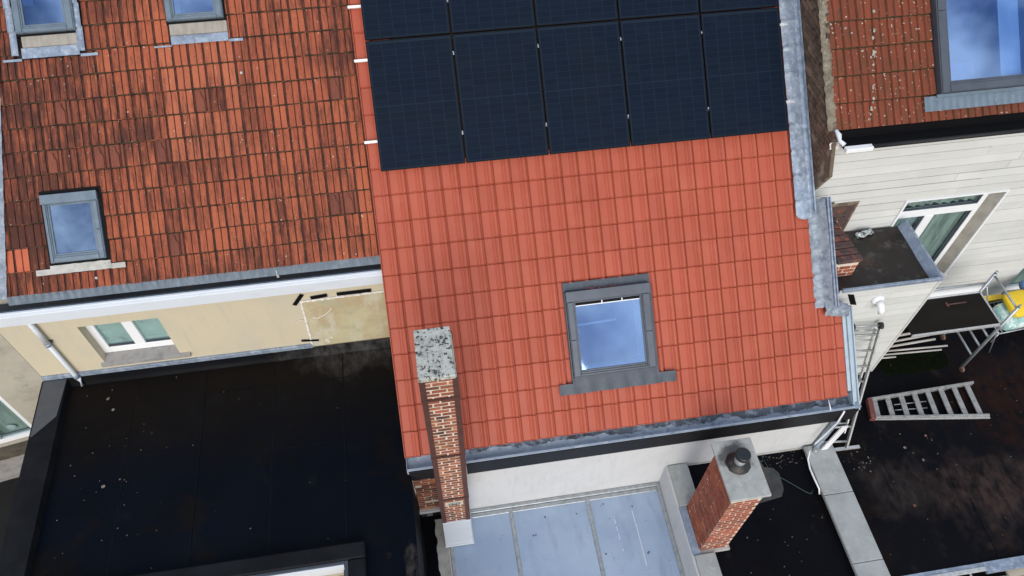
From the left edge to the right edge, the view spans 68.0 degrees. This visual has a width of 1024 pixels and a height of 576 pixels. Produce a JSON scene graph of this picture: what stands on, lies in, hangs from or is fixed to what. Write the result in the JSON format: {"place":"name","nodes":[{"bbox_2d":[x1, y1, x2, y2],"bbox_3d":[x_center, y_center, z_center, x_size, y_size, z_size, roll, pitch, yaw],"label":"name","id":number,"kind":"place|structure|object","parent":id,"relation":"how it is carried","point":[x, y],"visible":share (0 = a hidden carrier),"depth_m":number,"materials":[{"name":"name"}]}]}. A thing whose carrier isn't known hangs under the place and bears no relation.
{"place":"outdoors","nodes":[
{"label":"outdoors","id":0,"kind":"place"},
{"bbox_2d":[0,477,18,553],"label":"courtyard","id":1,"kind":"structure","parent":0,"point":[7,490],"depth_m":12.70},
{"bbox_2d":[422,514,449,575],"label":"passage","id":2,"kind":"object","parent":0,"point":[431,543],"visible":0.6,"depth_m":12.07},
{"bbox_2d":[435,519,451,575],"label":"concrete strip","id":3,"kind":"object","parent":2,"relation":"on","point":[444,560],"visible":0.82,"depth_m":11.99,"materials":[{"name":"grey concrete"}]},
{"bbox_2d":[1,199,1015,514],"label":"ground","id":4,"kind":"structure","parent":0,"point":[913,225],"depth_m":20.27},
{"bbox_2d":[0,334,42,481],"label":"rendered house","id":5,"kind":"structure","parent":4,"relation":"on","point":[21,380],"depth_m":11.62,"materials":[{"name":"beige"}]},
{"bbox_2d":[0,396,31,443],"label":"window","id":6,"kind":"structure","parent":5,"relation":"in","point":[11,420],"depth_m":12.11,"materials":[{"name":"white plastic"}]},
{"bbox_2d":[0,0,389,386],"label":"row house","id":7,"kind":"structure","parent":4,"relation":"on","point":[184,181],"depth_m":10.14,"materials":[{"name":"orange"}]},
{"bbox_2d":[85,318,190,366],"bbox_3d":[-5.443,0.708,10.972,1.270,0.980,0.250,-7,54,-6],"label":"window","id":8,"kind":"structure","parent":7,"relation":"in","point":[120,336],"depth_m":11.21,"materials":[{"name":"white plastic"}]},
{"bbox_2d":[0,338,426,575],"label":"extension","id":9,"kind":"object","parent":4,"relation":"on","point":[281,450],"visible":0.98,"depth_m":10.62,"materials":[{"name":"black rubber"}]},
{"bbox_2d":[449,481,684,575],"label":"conservatory","id":10,"kind":"object","parent":4,"relation":"on","point":[624,531],"visible":0.97,"depth_m":12.14,"materials":[{"name":"clear glass"}]},
{"bbox_2d":[413,326,473,547],"bbox_3d":[-0.840,2.257,10.118,0.458,5.235,0.660,-7,54,-6],"label":"brick chimney","id":11,"kind":"object","parent":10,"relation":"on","point":[438,379],"visible":1,"depth_m":8.78,"materials":[{"name":"red brick"}]},
{"bbox_2d":[348,0,861,516],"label":"row house","id":12,"kind":"structure","parent":4,"relation":"on","point":[628,316],"depth_m":10.78,"materials":[{"name":"orange"}]},
{"bbox_2d":[348,5,360,8],"bbox_3d":[0.821,-4.070,10.360,6.071,0.055,0.054,-7,54,-6],"label":"mounting rail","id":13,"kind":"object","parent":12,"relation":"attached to","point":[354,7],"visible":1,"depth_m":10.04,"materials":[{"name":"silver metal"}]},
{"bbox_2d":[360,0,449,40],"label":"solar panel","id":14,"kind":"object","parent":13,"relation":"attached to","point":[386,19],"visible":1,"depth_m":10.07,"materials":[{"name":"black"}]},
{"bbox_2d":[448,0,534,33],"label":"solar panel","id":15,"kind":"object","parent":13,"relation":"attached to","point":[466,16],"visible":1,"depth_m":10.20,"materials":[{"name":"black"}]},
{"bbox_2d":[534,0,617,26],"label":"solar panel","id":16,"kind":"object","parent":13,"relation":"attached to","point":[553,12],"visible":1,"depth_m":10.32,"materials":[{"name":"black"}]},
{"bbox_2d":[617,0,698,19],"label":"solar panel","id":17,"kind":"object","parent":13,"relation":"attached to","point":[630,9],"visible":1,"depth_m":10.44,"materials":[{"name":"black"}]},
{"bbox_2d":[699,0,777,12],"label":"solar panel","id":18,"kind":"object","parent":13,"relation":"attached to","point":[706,6],"visible":1,"depth_m":10.56,"materials":[{"name":"black"}]},
{"bbox_2d":[354,23,786,62],"bbox_3d":[0.898,-3.373,10.413,6.071,0.055,0.054,-7,54,-6],"label":"mounting rail","id":19,"kind":"object","parent":12,"relation":"attached to","point":[366,60],"visible":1,"depth_m":10.10,"materials":[{"name":"silver metal"}]},
{"bbox_2d":[364,100,793,143],"bbox_3d":[1.016,-2.305,10.495,6.071,0.055,0.054,-7,54,-6],"label":"mounting rail","id":20,"kind":"object","parent":12,"relation":"attached to","point":[375,141],"visible":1,"depth_m":10.18,"materials":[{"name":"silver metal"}]},
{"bbox_2d":[365,35,464,171],"bbox_3d":[-1.281,-2.479,10.177,1.153,1.147,1.321,-7,54,-6],"label":"solar panel","id":21,"kind":"object","parent":20,"relation":"attached to","point":[415,102],"visible":1,"depth_m":10.16,"materials":[{"name":"black"}]},
{"bbox_2d":[452,28,548,162],"bbox_3d":[-0.141,-2.615,10.300,1.154,1.147,1.322,-7,54,-6],"label":"solar panel","id":22,"kind":"object","parent":20,"relation":"attached to","point":[500,94],"visible":1,"depth_m":10.28,"materials":[{"name":"black"}]},
{"bbox_2d":[537,21,630,154],"bbox_3d":[0.998,-2.751,10.418,1.152,1.146,1.320,-7,54,-6],"label":"solar panel","id":23,"kind":"object","parent":20,"relation":"attached to","point":[582,74],"visible":1,"depth_m":10.40,"materials":[{"name":"black"}]},
{"bbox_2d":[619,14,709,145],"bbox_3d":[2.138,-2.885,10.539,1.153,1.147,1.321,-7,54,-6],"label":"solar panel","id":24,"kind":"object","parent":20,"relation":"attached to","point":[664,75],"visible":1,"depth_m":10.52,"materials":[{"name":"black"}]},
{"bbox_2d":[700,7,788,137],"bbox_3d":[3.268,-3.020,10.657,1.135,1.147,1.321,-7,54,-6],"label":"solar panel","id":25,"kind":"object","parent":20,"relation":"attached to","point":[744,71],"visible":1,"depth_m":10.64,"materials":[{"name":"black"}]},
{"bbox_2d":[807,411,844,493],"bbox_3d":[4.825,2.538,11.603,0.147,1.510,0.697,2,53,1],"label":"white conduit","id":26,"kind":"object","parent":12,"relation":"attached to","point":[832,427],"visible":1,"depth_m":11.98,"materials":[{"name":"plastic"}]},
{"bbox_2d":[812,421,840,453],"bbox_3d":[4.970,2.240,11.849,0.146,1.301,0.200,12,54,8],"label":"downpipe","id":27,"kind":"object","parent":12,"relation":"attached to","point":[820,442],"visible":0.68,"depth_m":12.04,"materials":[{"name":"metal"}]},
{"bbox_2d":[659,463,721,575],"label":"parapet wall","id":28,"kind":"structure","parent":4,"relation":"on","point":[677,487],"depth_m":11.82,"materials":[{"name":"white paint"}]},
{"bbox_2d":[686,437,771,553],"bbox_3d":[3.010,2.929,10.723,0.555,2.384,0.855,-7,54,-6],"label":"brick chimney","id":29,"kind":"object","parent":28,"relation":"on","point":[731,491],"visible":1,"depth_m":10.21,"materials":[{"name":"red brick"}]},
{"bbox_2d":[687,447,854,575],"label":"extension","id":30,"kind":"object","parent":4,"relation":"on","point":[815,546],"visible":0.6,"depth_m":11.67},
{"bbox_2d":[762,457,813,493],"bbox_3d":[4.388,3.032,12.197,0.930,0.010,0.181,33,59,21],"label":"green wire","id":31,"kind":"object","parent":30,"relation":"on","point":[784,479],"visible":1,"depth_m":12.16,"materials":[{"name":"teal"}]},
{"bbox_2d":[747,448,870,575],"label":"gravel crumbs","id":32,"kind":"object","parent":30,"relation":"on","point":[795,462],"visible":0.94,"depth_m":12.35,"materials":[{"name":"grey gravel"}]},
{"bbox_2d":[803,444,890,575],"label":"parapet wall","id":33,"kind":"structure","parent":4,"relation":"on","point":[860,547],"depth_m":11.71,"materials":[{"name":"white paint"}]},
{"bbox_2d":[821,425,848,449],"bbox_3d":[5.102,2.378,12.015,0.165,0.800,0.020,-7,54,-6],"label":"white board","id":34,"kind":"object","parent":33,"relation":"on","point":[834,437],"visible":1,"depth_m":11.99,"materials":[{"name":"plastic"}]},
{"bbox_2d":[824,300,1023,575],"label":"extension","id":35,"kind":"object","parent":4,"relation":"on","point":[973,521],"visible":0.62,"depth_m":12.36,"materials":[{"name":"rubber"}]},
{"bbox_2d":[822,322,883,450],"bbox_3d":[5.403,1.610,12.154,0.738,1.831,1.455,2,53,1],"label":"extension ladder","id":36,"kind":"object","parent":35,"relation":"on","point":[880,325],"visible":0.52,"depth_m":12.10,"materials":[{"name":"metal"}]},
{"bbox_2d":[832,201,943,372],"bbox_3d":[5.441,0.205,12.310,1.767,3.270,1.416,-7,54,-6],"label":"annex","id":37,"kind":"object","parent":35,"relation":"on","point":[891,278],"visible":0.61,"depth_m":11.56,"materials":[{"name":"grey"}]},
{"bbox_2d":[855,228,873,237],"bbox_3d":[5.522,-0.866,11.853,0.330,0.079,0.114,-18,56,-14],"label":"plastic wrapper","id":38,"kind":"object","parent":37,"relation":"on","point":[863,234],"visible":1,"depth_m":11.85,"materials":[{"name":"white plastic"}]},
{"bbox_2d":[894,336,926,342],"bbox_3d":[7.069,0.945,13.764,1.112,0.044,0.044,-9,54,-8],"label":"pole","id":39,"kind":"object","parent":35,"relation":"on","point":[904,339],"visible":0.35,"depth_m":13.76,"materials":[{"name":"silver metal"}]},
{"bbox_2d":[890,338,935,347],"bbox_3d":[7.137,1.009,13.717,1.121,0.044,0.044,-8,54,-7],"label":"pole","id":40,"kind":"object","parent":35,"relation":"on","point":[914,342],"visible":0.65,"depth_m":13.72,"materials":[{"name":"silver metal"}]},
{"bbox_2d":[878,347,948,374],"bbox_3d":[7.153,1.299,13.556,1.350,0.040,0.554,-7,54,-6],"label":"moss patch","id":41,"kind":"object","parent":35,"relation":"on","point":[901,364],"visible":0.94,"depth_m":13.52,"materials":[{"name":"green plant"}]},
{"bbox_2d":[884,349,941,355],"bbox_3d":[7.124,1.161,13.628,1.242,0.032,0.032,-5,53,-4],"label":"pole","id":42,"kind":"object","parent":41,"relation":"on","point":[913,352],"visible":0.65,"depth_m":13.63,"materials":[{"name":"silver metal"}]},
{"bbox_2d":[887,345,947,351],"bbox_3d":[7.233,1.093,13.668,1.281,0.036,0.036,-5,53,-4],"label":"pole","id":43,"kind":"object","parent":35,"relation":"on","point":[917,348],"visible":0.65,"depth_m":13.66,"materials":[{"name":"silver metal"}]},
{"bbox_2d":[865,381,989,420],"bbox_3d":[7.056,2.034,12.927,2.092,0.105,0.689,-7,54,-6],"label":"step ladder","id":44,"kind":"object","parent":35,"relation":"on","point":[873,411],"visible":1,"depth_m":12.93,"materials":[{"name":"metal"}]},
{"bbox_2d":[930,566,986,575],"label":"roof ladder","id":45,"kind":"object","parent":35,"relation":"on","point":[969,571],"visible":1,"depth_m":11.32,"materials":[{"name":"metal"}]},
{"bbox_2d":[989,300,1023,342],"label":"garden rack","id":46,"kind":"object","parent":35,"relation":"on","point":[998,333],"visible":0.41,"depth_m":13.63,"materials":[{"name":"silver metal"}]},
{"bbox_2d":[984,294,1002,300],"bbox_3d":[8.745,0.188,13.871,0.480,0.040,0.100,-7,54,-6],"label":"yellow plank","id":47,"kind":"object","parent":46,"relation":"on","point":[994,297],"visible":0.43,"depth_m":13.86,"materials":[{"name":"plastic"}]},
{"bbox_2d":[992,303,1023,330],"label":"cushion","id":48,"kind":"object","parent":46,"relation":"on","point":[1001,312],"visible":0.43,"depth_m":13.51,"materials":[{"name":"fabric"}]},
{"bbox_2d":[1002,289,1023,317],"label":"cushion","id":49,"kind":"object","parent":48,"relation":"on","point":[1017,296],"visible":0.86,"depth_m":13.46,"materials":[{"name":"yellow fabric"}]},
{"bbox_2d":[1018,280,1023,289],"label":"cushion","id":50,"kind":"object","parent":48,"relation":"on","point":[1021,284],"visible":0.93,"depth_m":13.67,"materials":[{"name":"blue fabric"}]},
{"bbox_2d":[54,365,1021,558],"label":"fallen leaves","id":51,"kind":"object","parent":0,"point":[103,486],"visible":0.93,"depth_m":11.62,"materials":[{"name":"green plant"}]},
{"bbox_2d":[800,0,1023,295],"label":"row house","id":52,"kind":"structure","parent":0,"point":[913,103],"depth_m":10.57,"materials":[{"name":"grey"}]},
{"bbox_2d":[893,192,1004,277],"bbox_3d":[6.834,-0.838,12.590,1.720,2.130,0.292,-7,54,-6],"label":"window","id":53,"kind":"structure","parent":52,"relation":"in","point":[935,223],"depth_m":12.42,"materials":[{"name":"white plastic"}]},
{"bbox_2d":[1005,268,1023,290],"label":"window","id":54,"kind":"structure","parent":52,"relation":"in","point":[1020,276],"depth_m":14.44,"materials":[{"name":"white plastic"}]},
{"bbox_2d":[907,270,1021,371],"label":"scaffold tower","id":55,"kind":"structure","parent":0,"point":[969,309],"depth_m":12.46,"materials":[{"name":"grey"}]},
{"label":"terrace","id":56,"kind":"structure","parent":0,"visible":0},
{"bbox_2d":[1005,568,1023,575],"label":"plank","id":57,"kind":"object","parent":56,"relation":"on","point":[1017,572],"visible":1,"depth_m":11.41,"materials":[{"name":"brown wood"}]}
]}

